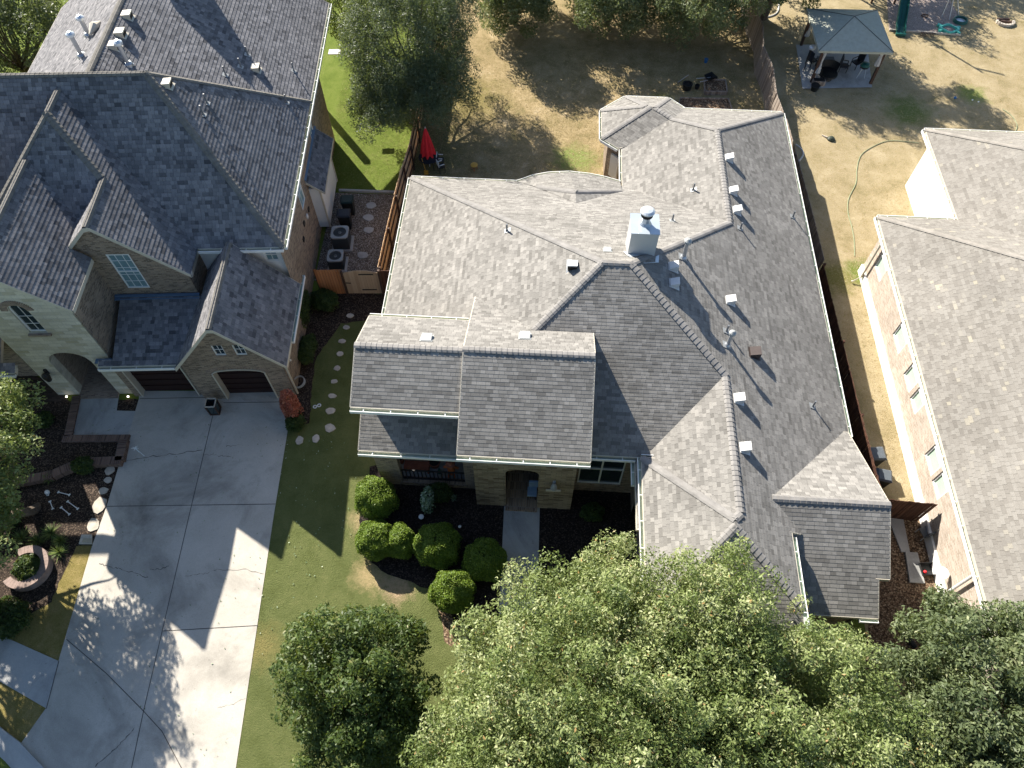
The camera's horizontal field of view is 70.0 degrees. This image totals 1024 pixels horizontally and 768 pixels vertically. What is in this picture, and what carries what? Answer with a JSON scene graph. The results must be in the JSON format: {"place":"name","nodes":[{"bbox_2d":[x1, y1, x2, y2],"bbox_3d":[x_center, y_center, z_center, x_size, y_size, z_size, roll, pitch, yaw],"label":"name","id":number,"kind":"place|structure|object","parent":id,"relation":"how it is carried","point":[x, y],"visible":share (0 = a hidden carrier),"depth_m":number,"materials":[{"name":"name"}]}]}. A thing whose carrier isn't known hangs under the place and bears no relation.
{"place":"outdoors","nodes":[
{"label":"outdoors","id":0,"kind":"place"},
{"bbox_2d":[0,639,57,707],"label":"sidewalk","id":1,"kind":"structure","parent":0,"point":[29,673],"depth_m":28.42,"materials":[{"name":"concrete"}]},
{"bbox_2d":[0,376,68,403],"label":"porch paving","id":2,"kind":"structure","parent":0,"point":[50,394],"depth_m":35.21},
{"bbox_2d":[0,543,92,741],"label":"verge","id":3,"kind":"structure","parent":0,"point":[44,634],"depth_m":29.16,"materials":[{"name":"plant"}]},
{"bbox_2d":[0,595,34,640],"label":"dark shrub","id":4,"kind":"object","parent":3,"relation":"on","point":[14,614],"visible":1,"depth_m":29.00,"materials":[{"name":"green plant"}]},
{"bbox_2d":[21,391,286,767],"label":"driveway","id":5,"kind":"structure","parent":0,"point":[115,626],"depth_m":29.92,"materials":[{"name":"concrete"}]},
{"bbox_2d":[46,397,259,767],"bbox_3d":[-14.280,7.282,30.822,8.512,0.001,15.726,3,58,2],"label":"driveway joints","id":6,"kind":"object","parent":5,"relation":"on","point":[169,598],"visible":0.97,"depth_m":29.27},
{"bbox_2d":[95,445,261,766],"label":"driveway cracks","id":7,"kind":"object","parent":5,"relation":"on","point":[163,567],"visible":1,"depth_m":30.55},
{"bbox_2d":[204,398,221,415],"bbox_3d":[-13.994,1.080,34.258,0.498,0.846,0.498,-1,58,-1],"label":"lantern planter","id":8,"kind":"object","parent":5,"relation":"on","point":[212,406],"visible":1,"depth_m":34.15,"materials":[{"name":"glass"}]},
{"bbox_2d":[74,174,411,755],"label":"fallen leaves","id":9,"kind":"object","parent":5,"relation":"on","point":[239,548],"visible":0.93,"depth_m":31.56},
{"bbox_2d":[296,293,384,423],"bbox_3d":[-9.168,-1.491,36.339,4.034,0.001,8.800,13,59,8],"label":"side bed","id":10,"kind":"object","parent":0,"point":[323,326],"visible":0.52,"depth_m":37.44,"materials":[{"name":"soil"}]},
{"bbox_2d":[279,389,303,417],"bbox_3d":[-10.090,0.979,33.363,0.920,2.461,1.055,3,58,2],"label":"red shrub","id":11,"kind":"object","parent":10,"relation":"on","point":[290,406],"visible":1,"depth_m":32.87,"materials":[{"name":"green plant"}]},
{"bbox_2d":[299,289,311,327],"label":"dark shrub","id":12,"kind":"object","parent":10,"relation":"on","point":[305,309],"visible":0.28,"depth_m":36.55,"materials":[{"name":"green plant"}]},
{"bbox_2d":[297,333,318,364],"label":"dark shrub","id":13,"kind":"object","parent":10,"relation":"on","point":[308,343],"visible":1,"depth_m":35.62,"materials":[{"name":"green plant"}]},
{"bbox_2d":[310,288,339,311],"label":"dark shrub","id":14,"kind":"object","parent":10,"relation":"on","point":[324,299],"visible":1,"depth_m":37.29,"materials":[{"name":"green plant"}]},
{"bbox_2d":[313,269,389,294],"bbox_3d":[-7.867,-5.229,37.590,4.359,1.935,0.206,1,58,1],"label":"wooden fence","id":15,"kind":"object","parent":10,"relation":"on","point":[349,280],"visible":0.88,"depth_m":37.52,"materials":[{"name":"wood"}]},
{"bbox_2d":[322,27,426,234],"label":"green grass","id":16,"kind":"structure","parent":0,"point":[350,127],"depth_m":44.38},
{"bbox_2d":[0,0,866,767],"bbox_3d":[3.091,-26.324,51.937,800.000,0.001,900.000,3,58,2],"label":"ground","id":17,"kind":"structure","parent":0,"point":[334,70],"depth_m":44.74,"materials":[{"name":"plant"}]},
{"bbox_2d":[0,727,44,767],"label":"kerb","id":18,"kind":"structure","parent":17,"relation":"on","point":[15,753],"depth_m":26.82,"materials":[{"name":"concrete"}]},
{"bbox_2d":[0,0,68,72],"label":"live oak","id":19,"kind":"object","parent":17,"relation":"on","point":[33,23],"visible":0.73,"depth_m":42.95,"materials":[{"name":"green plant"}]},
{"bbox_2d":[0,399,138,615],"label":"planting bed","id":20,"kind":"object","parent":17,"relation":"on","point":[85,495],"visible":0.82,"depth_m":32.30,"materials":[{"name":"soil"}]},
{"bbox_2d":[9,527,30,546],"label":"yucca","id":21,"kind":"object","parent":20,"relation":"on","point":[20,536],"visible":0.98,"depth_m":31.10,"materials":[{"name":"green plant"}]},
{"bbox_2d":[0,371,46,571],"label":"oak tree","id":22,"kind":"object","parent":20,"relation":"on","point":[9,511],"visible":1,"depth_m":27.49,"materials":[{"name":"green plant"}]},
{"bbox_2d":[10,553,43,580],"bbox_3d":[-20.045,7.571,30.220,1.241,0.796,1.227,3,58,2],"label":"dark shrub","id":23,"kind":"object","parent":20,"relation":"on","point":[25,567],"visible":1,"depth_m":30.01,"materials":[{"name":"green plant"}]},
{"bbox_2d":[3,545,52,591],"bbox_3d":[-19.985,7.662,30.384,1.570,0.420,1.837,3,58,2],"label":"ring planter","id":24,"kind":"object","parent":20,"relation":"on","point":[37,579],"visible":0.94,"depth_m":30.17,"materials":[{"name":"beige stone"}]},
{"bbox_2d":[25,531,46,545],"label":"yucca","id":25,"kind":"object","parent":20,"relation":"on","point":[35,539],"visible":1,"depth_m":31.00,"materials":[{"name":"green plant"}]},
{"bbox_2d":[33,410,54,428],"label":"dark shrub","id":26,"kind":"object","parent":20,"relation":"on","point":[47,417],"visible":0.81,"depth_m":33.97,"materials":[{"name":"green plant"}]},
{"bbox_2d":[39,522,60,541],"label":"yucca","id":27,"kind":"object","parent":20,"relation":"on","point":[50,530],"visible":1,"depth_m":31.22,"materials":[{"name":"green plant"}]},
{"bbox_2d":[48,541,67,562],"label":"yucca","id":28,"kind":"object","parent":20,"relation":"on","point":[58,551],"visible":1,"depth_m":30.75,"materials":[{"name":"green plant"}]},
{"bbox_2d":[4,439,129,490],"bbox_3d":[-20.559,3.706,32.938,6.334,0.300,1.307,-12,59,-7],"label":"brick edging","id":29,"kind":"object","parent":20,"relation":"on","point":[119,458],"visible":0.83,"depth_m":32.84,"materials":[{"name":"brick"}]},
{"bbox_2d":[69,456,93,474],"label":"dark shrub","id":30,"kind":"object","parent":20,"relation":"on","point":[81,465],"visible":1,"depth_m":32.66,"materials":[{"name":"green plant"}]},
{"bbox_2d":[79,534,91,543],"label":"paving slab","id":31,"kind":"structure","parent":20,"relation":"on","point":[85,538],"depth_m":31.18,"materials":[{"name":"concrete"}]},
{"bbox_2d":[87,518,98,531],"bbox_3d":[-18.066,6.086,31.578,0.516,0.050,0.618,3,58,2],"label":"stepping stone","id":32,"kind":"object","parent":20,"relation":"on","point":[93,524],"visible":1,"depth_m":31.54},
{"bbox_2d":[61,395,130,442],"bbox_3d":[-19.328,1.704,34.288,3.462,0.140,2.505,3,58,2],"label":"brick edging","id":33,"kind":"object","parent":20,"relation":"on","point":[69,436],"visible":1,"depth_m":33.78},
{"bbox_2d":[92,497,106,513],"bbox_3d":[-18.090,5.326,32.055,0.592,0.050,0.711,18,60,11],"label":"stepping stone","id":34,"kind":"object","parent":20,"relation":"on","point":[99,505],"visible":1,"depth_m":32.03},
{"bbox_2d":[73,396,134,434],"bbox_3d":[-19.226,1.438,34.497,2.845,0.001,2.362,0,58,0],"label":"entry pad","id":35,"kind":"object","parent":17,"relation":"on","point":[106,420],"visible":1,"depth_m":34.38,"materials":[{"name":"concrete"}]},
{"bbox_2d":[0,0,339,398],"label":"brick house","id":36,"kind":"structure","parent":17,"relation":"on","point":[168,179],"depth_m":32.31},
{"bbox_2d":[9,306,45,330],"bbox_3d":[-19.988,-2.763,30.162,0.798,1.880,0.054,-1,58,-1],"label":"window","id":37,"kind":"structure","parent":36,"relation":"in","point":[28,320],"depth_m":30.29,"materials":[{"name":"glass"}]},
{"bbox_2d":[106,254,149,287],"bbox_3d":[-16.698,-4.920,31.854,0.970,2.200,0.066,-1,58,-1],"label":"window","id":38,"kind":"structure","parent":36,"relation":"in","point":[123,264],"depth_m":31.83,"materials":[{"name":"glass"}]},
{"bbox_2d":[121,367,199,396],"bbox_3d":[-16.330,-0.204,34.119,2.750,2.450,0.360,-1,58,-1],"label":"garage door","id":39,"kind":"structure","parent":36,"relation":"in","point":[161,380],"depth_m":34.40,"materials":[{"name":"wood"}]},
{"bbox_2d":[211,369,278,398],"bbox_3d":[-12.389,-0.100,34.007,2.440,2.520,0.360,-1,58,-1],"label":"garage door","id":40,"kind":"structure","parent":36,"relation":"in","point":[233,380],"depth_m":34.23,"materials":[{"name":"wood"}]},
{"bbox_2d":[325,0,374,41],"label":"tree","id":41,"kind":"object","parent":17,"relation":"on","point":[335,4],"visible":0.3,"depth_m":45.40,"materials":[{"name":"green plant"}]},
{"bbox_2d":[314,193,397,290],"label":"gravel bed","id":42,"kind":"object","parent":17,"relation":"on","point":[370,244],"visible":0.4,"depth_m":40.70,"materials":[{"name":"gravel"}]},
{"bbox_2d":[327,249,348,271],"bbox_3d":[-9.372,-6.614,39.096,1.050,0.780,1.050,-1,58,-1],"label":"air conditioner","id":43,"kind":"object","parent":42,"relation":"on","point":[337,259],"visible":1,"depth_m":38.88,"materials":[{"name":"metal"}]},
{"bbox_2d":[330,225,354,251],"bbox_3d":[-9.287,-7.937,39.809,1.150,0.980,1.150,-1,58,-1],"label":"air conditioner","id":44,"kind":"object","parent":42,"relation":"on","point":[342,238],"visible":0.99,"depth_m":39.54,"materials":[{"name":"metal"}]},
{"bbox_2d":[336,209,351,228],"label":"wheelie bin","id":45,"kind":"object","parent":42,"relation":"on","point":[343,216],"visible":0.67,"depth_m":40.06,"materials":[{"name":"black plastic"}]},
{"bbox_2d":[339,195,354,214],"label":"wheelie bin","id":46,"kind":"object","parent":42,"relation":"on","point":[346,201],"visible":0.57,"depth_m":40.63,"materials":[{"name":"black plastic"}]},
{"bbox_2d":[339,189,394,193],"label":"timber edging","id":47,"kind":"object","parent":17,"relation":"on","point":[367,191],"visible":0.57,"depth_m":42.30,"materials":[{"name":"wood"}]},
{"bbox_2d":[334,0,485,145],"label":"elm tree","id":48,"kind":"object","parent":17,"relation":"on","point":[420,76],"visible":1,"depth_m":39.88,"materials":[{"name":"green plant"}]},
{"bbox_2d":[349,95,891,642],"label":"brick house","id":49,"kind":"structure","parent":17,"relation":"on","point":[643,319],"depth_m":29.16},
{"bbox_2d":[404,459,429,473],"bbox_3d":[-4.215,3.564,32.286,1.100,0.925,0.435,3,58,2],"label":"porch bench","id":50,"kind":"object","parent":49,"relation":"on","point":[417,465],"visible":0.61,"depth_m":32.29,"materials":[{"name":"wood"}]},
{"bbox_2d":[443,461,458,477],"bbox_3d":[-2.672,3.678,32.066,0.682,1.184,0.462,3,58,2],"label":"chair","id":51,"kind":"object","parent":49,"relation":"on","point":[450,466],"visible":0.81,"depth_m":31.90,"materials":[{"name":"orange fabric"}]},
{"bbox_2d":[527,480,537,499],"bbox_3d":[0.898,4.562,31.656,0.450,1.203,0.507,3,58,2],"label":"entry chair","id":52,"kind":"object","parent":49,"relation":"in","point":[532,489],"visible":0.93,"depth_m":31.66,"materials":[{"name":"blue fabric"}]},
{"bbox_2d":[577,461,625,484],"bbox_3d":[3.757,3.550,30.649,1.880,2.800,0.091,3,58,2],"label":"window","id":53,"kind":"structure","parent":49,"relation":"in","point":[602,472],"depth_m":31.06,"materials":[{"name":"glass"}]},
{"bbox_2d":[608,153,618,178],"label":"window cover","id":54,"kind":"structure","parent":49,"relation":"in","point":[614,160],"depth_m":41.33,"materials":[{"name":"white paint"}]},
{"bbox_2d":[437,607,468,646],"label":"dirt path","id":55,"kind":"structure","parent":0,"point":[447,620],"depth_m":29.26,"materials":[{"name":"soil"}]},
{"bbox_2d":[499,506,539,615],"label":"front walk","id":56,"kind":"structure","parent":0,"point":[521,534],"depth_m":31.15,"materials":[{"name":"concrete"}]},
{"bbox_2d":[236,284,864,767],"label":"front lawn","id":57,"kind":"structure","parent":0,"point":[316,544],"depth_m":30.48,"materials":[{"name":"plant"}]},
{"bbox_2d":[285,413,307,432],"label":"dark shrub","id":58,"kind":"object","parent":57,"relation":"on","point":[294,424],"visible":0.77,"depth_m":33.58,"materials":[{"name":"green plant"}]},
{"bbox_2d":[264,364,380,766],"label":"olive grass","id":59,"kind":"structure","parent":57,"relation":"on","point":[331,538],"depth_m":31.52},
{"bbox_2d":[268,602,449,767],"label":"tree","id":60,"kind":"object","parent":57,"relation":"on","point":[350,718],"visible":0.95,"depth_m":23.84,"materials":[{"name":"green plant"}]},
{"bbox_2d":[359,465,637,628],"bbox_3d":[-0.390,6.531,31.295,12.696,0.001,7.855,3,58,2],"label":"mulch bed","id":61,"kind":"object","parent":57,"relation":"on","point":[568,534],"visible":0.12,"depth_m":31.54,"materials":[{"name":"soil"}]},
{"bbox_2d":[354,518,392,561],"bbox_3d":[-5.732,6.447,30.445,1.810,1.583,1.848,3,58,2],"label":"round bush","id":62,"kind":"object","parent":61,"relation":"on","point":[371,542],"visible":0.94,"depth_m":29.96,"materials":[{"name":"green plant"}]},
{"bbox_2d":[354,475,399,518],"bbox_3d":[-5.834,4.821,31.290,2.019,1.879,1.917,3,58,2],"label":"round bush","id":63,"kind":"object","parent":61,"relation":"on","point":[375,497],"visible":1,"depth_m":30.76,"materials":[{"name":"green plant"}]},
{"bbox_2d":[387,521,414,559],"bbox_3d":[-4.674,6.493,30.491,1.412,1.453,1.590,3,58,2],"label":"round bush","id":64,"kind":"object","parent":61,"relation":"on","point":[401,535],"visible":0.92,"depth_m":30.06,"materials":[{"name":"green plant"}]},
{"bbox_2d":[420,485,435,513],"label":"shrub","id":65,"kind":"object","parent":61,"relation":"on","point":[427,500],"visible":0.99,"depth_m":31.04,"materials":[{"name":"green plant"}]},
{"bbox_2d":[411,522,461,569],"bbox_3d":[-3.176,6.641,30.246,2.177,1.708,2.079,3,58,2],"label":"round bush","id":66,"kind":"object","parent":61,"relation":"on","point":[436,545],"visible":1,"depth_m":29.76,"materials":[{"name":"green plant"}]},
{"bbox_2d":[427,481,453,503],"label":"porch shrub","id":67,"kind":"object","parent":61,"relation":"on","point":[443,492],"visible":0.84,"depth_m":31.54,"materials":[{"name":"green plant"}]},
{"bbox_2d":[427,569,476,613],"bbox_3d":[-2.419,8.259,29.251,1.996,1.672,1.831,3,58,2],"label":"round bush","id":68,"kind":"object","parent":61,"relation":"on","point":[451,591],"visible":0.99,"depth_m":28.78,"materials":[{"name":"green plant"}]},
{"bbox_2d":[461,536,507,582],"bbox_3d":[-1.132,7.178,29.985,1.959,1.576,1.845,3,58,2],"label":"round bush","id":69,"kind":"object","parent":61,"relation":"on","point":[483,560],"visible":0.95,"depth_m":29.52,"materials":[{"name":"green plant"}]},
{"bbox_2d":[579,501,604,521],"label":"shrub","id":70,"kind":"object","parent":61,"relation":"on","point":[593,511],"visible":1,"depth_m":31.38,"materials":[{"name":"green plant"}]},
{"bbox_2d":[396,527,751,767],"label":"oak tree","id":71,"kind":"object","parent":57,"relation":"on","point":[506,720],"visible":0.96,"depth_m":21.70,"materials":[{"name":"green plant"}]},
{"bbox_2d":[626,530,968,767],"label":"oak tree","id":72,"kind":"object","parent":57,"relation":"on","point":[860,727],"visible":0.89,"depth_m":21.78,"materials":[{"name":"green plant"}]},
{"bbox_2d":[410,0,763,179],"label":"back lawn","id":73,"kind":"structure","parent":0,"point":[562,28],"depth_m":47.64,"materials":[{"name":"plant"}]},
{"bbox_2d":[377,37,437,290],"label":"wooden fence","id":74,"kind":"object","parent":73,"relation":"on","point":[406,169],"visible":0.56,"depth_m":40.69,"materials":[{"name":"brown wood"}]},
{"bbox_2d":[420,128,435,166],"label":"patio umbrella","id":75,"kind":"object","parent":73,"relation":"on","point":[427,150],"visible":1,"depth_m":42.08,"materials":[{"name":"red fabric"}]},
{"bbox_2d":[418,151,438,169],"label":"patio table","id":76,"kind":"object","parent":73,"relation":"on","point":[430,160],"visible":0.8,"depth_m":42.81,"materials":[{"name":"metal"}]},
{"bbox_2d":[474,0,559,38],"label":"live oak","id":77,"kind":"object","parent":73,"relation":"on","point":[511,10],"visible":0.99,"depth_m":47.90,"materials":[{"name":"green plant"}]},
{"bbox_2d":[565,0,658,40],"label":"live oak","id":78,"kind":"object","parent":73,"relation":"on","point":[587,12],"visible":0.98,"depth_m":47.33,"materials":[{"name":"green plant"}]},
{"bbox_2d":[644,0,751,51],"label":"live oak","id":79,"kind":"object","parent":73,"relation":"on","point":[686,11],"visible":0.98,"depth_m":46.65,"materials":[{"name":"green plant"}]},
{"bbox_2d":[679,97,731,108],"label":"raised bed","id":80,"kind":"object","parent":73,"relation":"on","point":[711,103],"visible":0.5,"depth_m":46.37,"materials":[{"name":"soil"}]},
{"bbox_2d":[703,79,727,94],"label":"raised bed","id":81,"kind":"object","parent":73,"relation":"on","point":[715,87],"visible":1,"depth_m":47.17,"materials":[{"name":"wood"}]},
{"bbox_2d":[796,44,871,88],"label":"patio","id":82,"kind":"structure","parent":0,"point":[847,79],"depth_m":48.23,"materials":[{"name":"concrete"}]},
{"bbox_2d":[819,59,840,81],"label":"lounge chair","id":83,"kind":"object","parent":82,"relation":"on","point":[828,71],"visible":0.88,"depth_m":47.55,"materials":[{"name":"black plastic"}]},
{"bbox_2d":[800,8,893,83],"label":"gazebo","id":84,"kind":"object","parent":82,"relation":"on","point":[852,31],"visible":1,"depth_m":45.98,"materials":[{"name":"metal"}]},
{"bbox_2d":[754,0,1023,700],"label":"yard","id":85,"kind":"structure","parent":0,"point":[791,13],"depth_m":45.72,"materials":[{"name":"plant"}]},
{"bbox_2d":[726,0,820,30],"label":"live oak","id":86,"kind":"object","parent":85,"relation":"on","point":[767,6],"visible":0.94,"depth_m":47.95,"materials":[{"name":"green plant"}]},
{"bbox_2d":[740,0,824,270],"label":"wooden fence","id":87,"kind":"object","parent":85,"relation":"on","point":[764,73],"visible":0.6,"depth_m":45.97,"materials":[{"name":"wood"}]},
{"bbox_2d":[819,263,880,485],"bbox_3d":[15.600,-0.255,34.451,0.163,1.922,12.800,2,58,1],"label":"wooden fence","id":88,"kind":"object","parent":85,"relation":"on","point":[859,434],"visible":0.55,"depth_m":33.82,"materials":[{"name":"wood"}]},
{"bbox_2d":[871,447,886,466],"bbox_3d":[16.073,3.322,32.649,0.740,1.130,0.648,-1,58,-1],"label":"wheelie bin","id":89,"kind":"object","parent":85,"relation":"on","point":[879,455],"visible":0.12,"depth_m":32.18,"materials":[{"name":"black plastic"}]},
{"bbox_2d":[847,140,916,255],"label":"garden hose","id":90,"kind":"object","parent":85,"relation":"on","point":[856,181],"visible":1,"depth_m":42.94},
{"bbox_2d":[876,468,891,488],"bbox_3d":[16.110,4.210,32.092,0.680,1.130,0.594,11,59,7],"label":"wheelie bin","id":91,"kind":"object","parent":85,"relation":"on","point":[885,477],"visible":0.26,"depth_m":31.64,"materials":[{"name":"black plastic"}]},
{"bbox_2d":[895,0,909,36],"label":"slide","id":92,"kind":"object","parent":85,"relation":"on","point":[902,15],"visible":1,"depth_m":50.65,"materials":[{"name":"green plastic"}]},
{"bbox_2d":[887,0,959,31],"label":"play gravel","id":93,"kind":"structure","parent":85,"relation":"on","point":[932,9],"depth_m":51.78,"materials":[{"name":"gravel"}]},
{"bbox_2d":[889,29,960,35],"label":"timber edging","id":94,"kind":"object","parent":93,"relation":"on","point":[940,33],"visible":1,"depth_m":50.53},
{"bbox_2d":[937,23,960,33],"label":"turtle sandbox","id":95,"kind":"object","parent":93,"relation":"on","point":[949,28],"visible":1,"depth_m":50.66,"materials":[{"name":"teal plastic"}]},
{"bbox_2d":[851,128,1023,735],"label":"brick house","id":96,"kind":"structure","parent":85,"relation":"on","point":[941,274],"depth_m":31.87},
{"bbox_2d":[875,253,886,280],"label":"window","id":97,"kind":"structure","parent":96,"relation":"in","point":[881,267],"depth_m":36.86,"materials":[{"name":"glass"}]},
{"bbox_2d":[893,323,906,352],"bbox_3d":[18.308,-2.337,34.121,0.074,1.650,1.200,3,58,2],"label":"window","id":98,"kind":"structure","parent":96,"relation":"in","point":[899,335],"depth_m":34.53,"materials":[{"name":"glass"}]},
{"bbox_2d":[904,364,917,391],"bbox_3d":[18.172,-0.456,32.940,0.074,1.650,1.050,3,58,2],"label":"window","id":99,"kind":"structure","parent":96,"relation":"in","point":[910,375],"depth_m":33.35,"materials":[{"name":"glass"}]},
{"bbox_2d":[911,388,923,413],"bbox_3d":[18.097,0.580,32.291,0.074,1.650,0.900,3,58,2],"label":"window","id":100,"kind":"structure","parent":96,"relation":"in","point":[917,400],"depth_m":32.69,"materials":[{"name":"glass"}]},
{"bbox_2d":[925,445,941,474],"bbox_3d":[17.918,3.053,30.739,0.074,1.650,1.050,3,58,2],"label":"window","id":101,"kind":"structure","parent":96,"relation":"in","point":[932,456],"depth_m":31.13,"materials":[{"name":"glass"}]},
{"bbox_2d":[932,472,947,499],"bbox_3d":[17.846,4.046,30.115,0.074,1.650,0.900,3,58,2],"label":"window","id":102,"kind":"structure","parent":96,"relation":"in","point":[940,485],"depth_m":30.51,"materials":[{"name":"glass"}]},
{"bbox_2d":[870,583,1023,767],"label":"live oak","id":103,"kind":"object","parent":85,"relation":"on","point":[963,634],"visible":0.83,"depth_m":22.95,"materials":[{"name":"green plant"}]},
{"bbox_2d":[952,15,967,24],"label":"play ring","id":104,"kind":"object","parent":85,"relation":"on","point":[960,20],"visible":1,"depth_m":51.21,"materials":[{"name":"green plastic"}]},
{"bbox_2d":[995,18,1015,26],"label":"fire pit","id":105,"kind":"object","parent":85,"relation":"on","point":[1002,22],"visible":1,"depth_m":51.07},
{"bbox_2d":[862,520,951,682],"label":"side yard soil","id":106,"kind":"structure","parent":0,"point":[897,590],"depth_m":29.99,"materials":[{"name":"soil"}]},
{"bbox_2d":[891,518,909,551],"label":"stepping slab","id":107,"kind":"structure","parent":106,"relation":"on","point":[898,528],"depth_m":31.30,"materials":[{"name":"concrete"}]},
{"bbox_2d":[888,499,937,520],"bbox_3d":[16.421,5.296,30.979,2.250,1.900,0.153,5,58,3],"label":"wooden fence","id":108,"kind":"object","parent":106,"relation":"on","point":[908,510],"visible":0.66,"depth_m":30.76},
{"bbox_2d":[905,552,924,583],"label":"concrete slab","id":109,"kind":"structure","parent":106,"relation":"on","point":[915,575],"depth_m":30.46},
{"bbox_2d":[918,562,935,575],"bbox_3d":[17.327,7.709,30.415,0.760,0.250,0.520,-1,58,-1],"label":"mixing tub","id":110,"kind":"object","parent":106,"relation":"on","point":[926,566],"visible":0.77,"depth_m":30.49,"materials":[{"name":"black plastic"}]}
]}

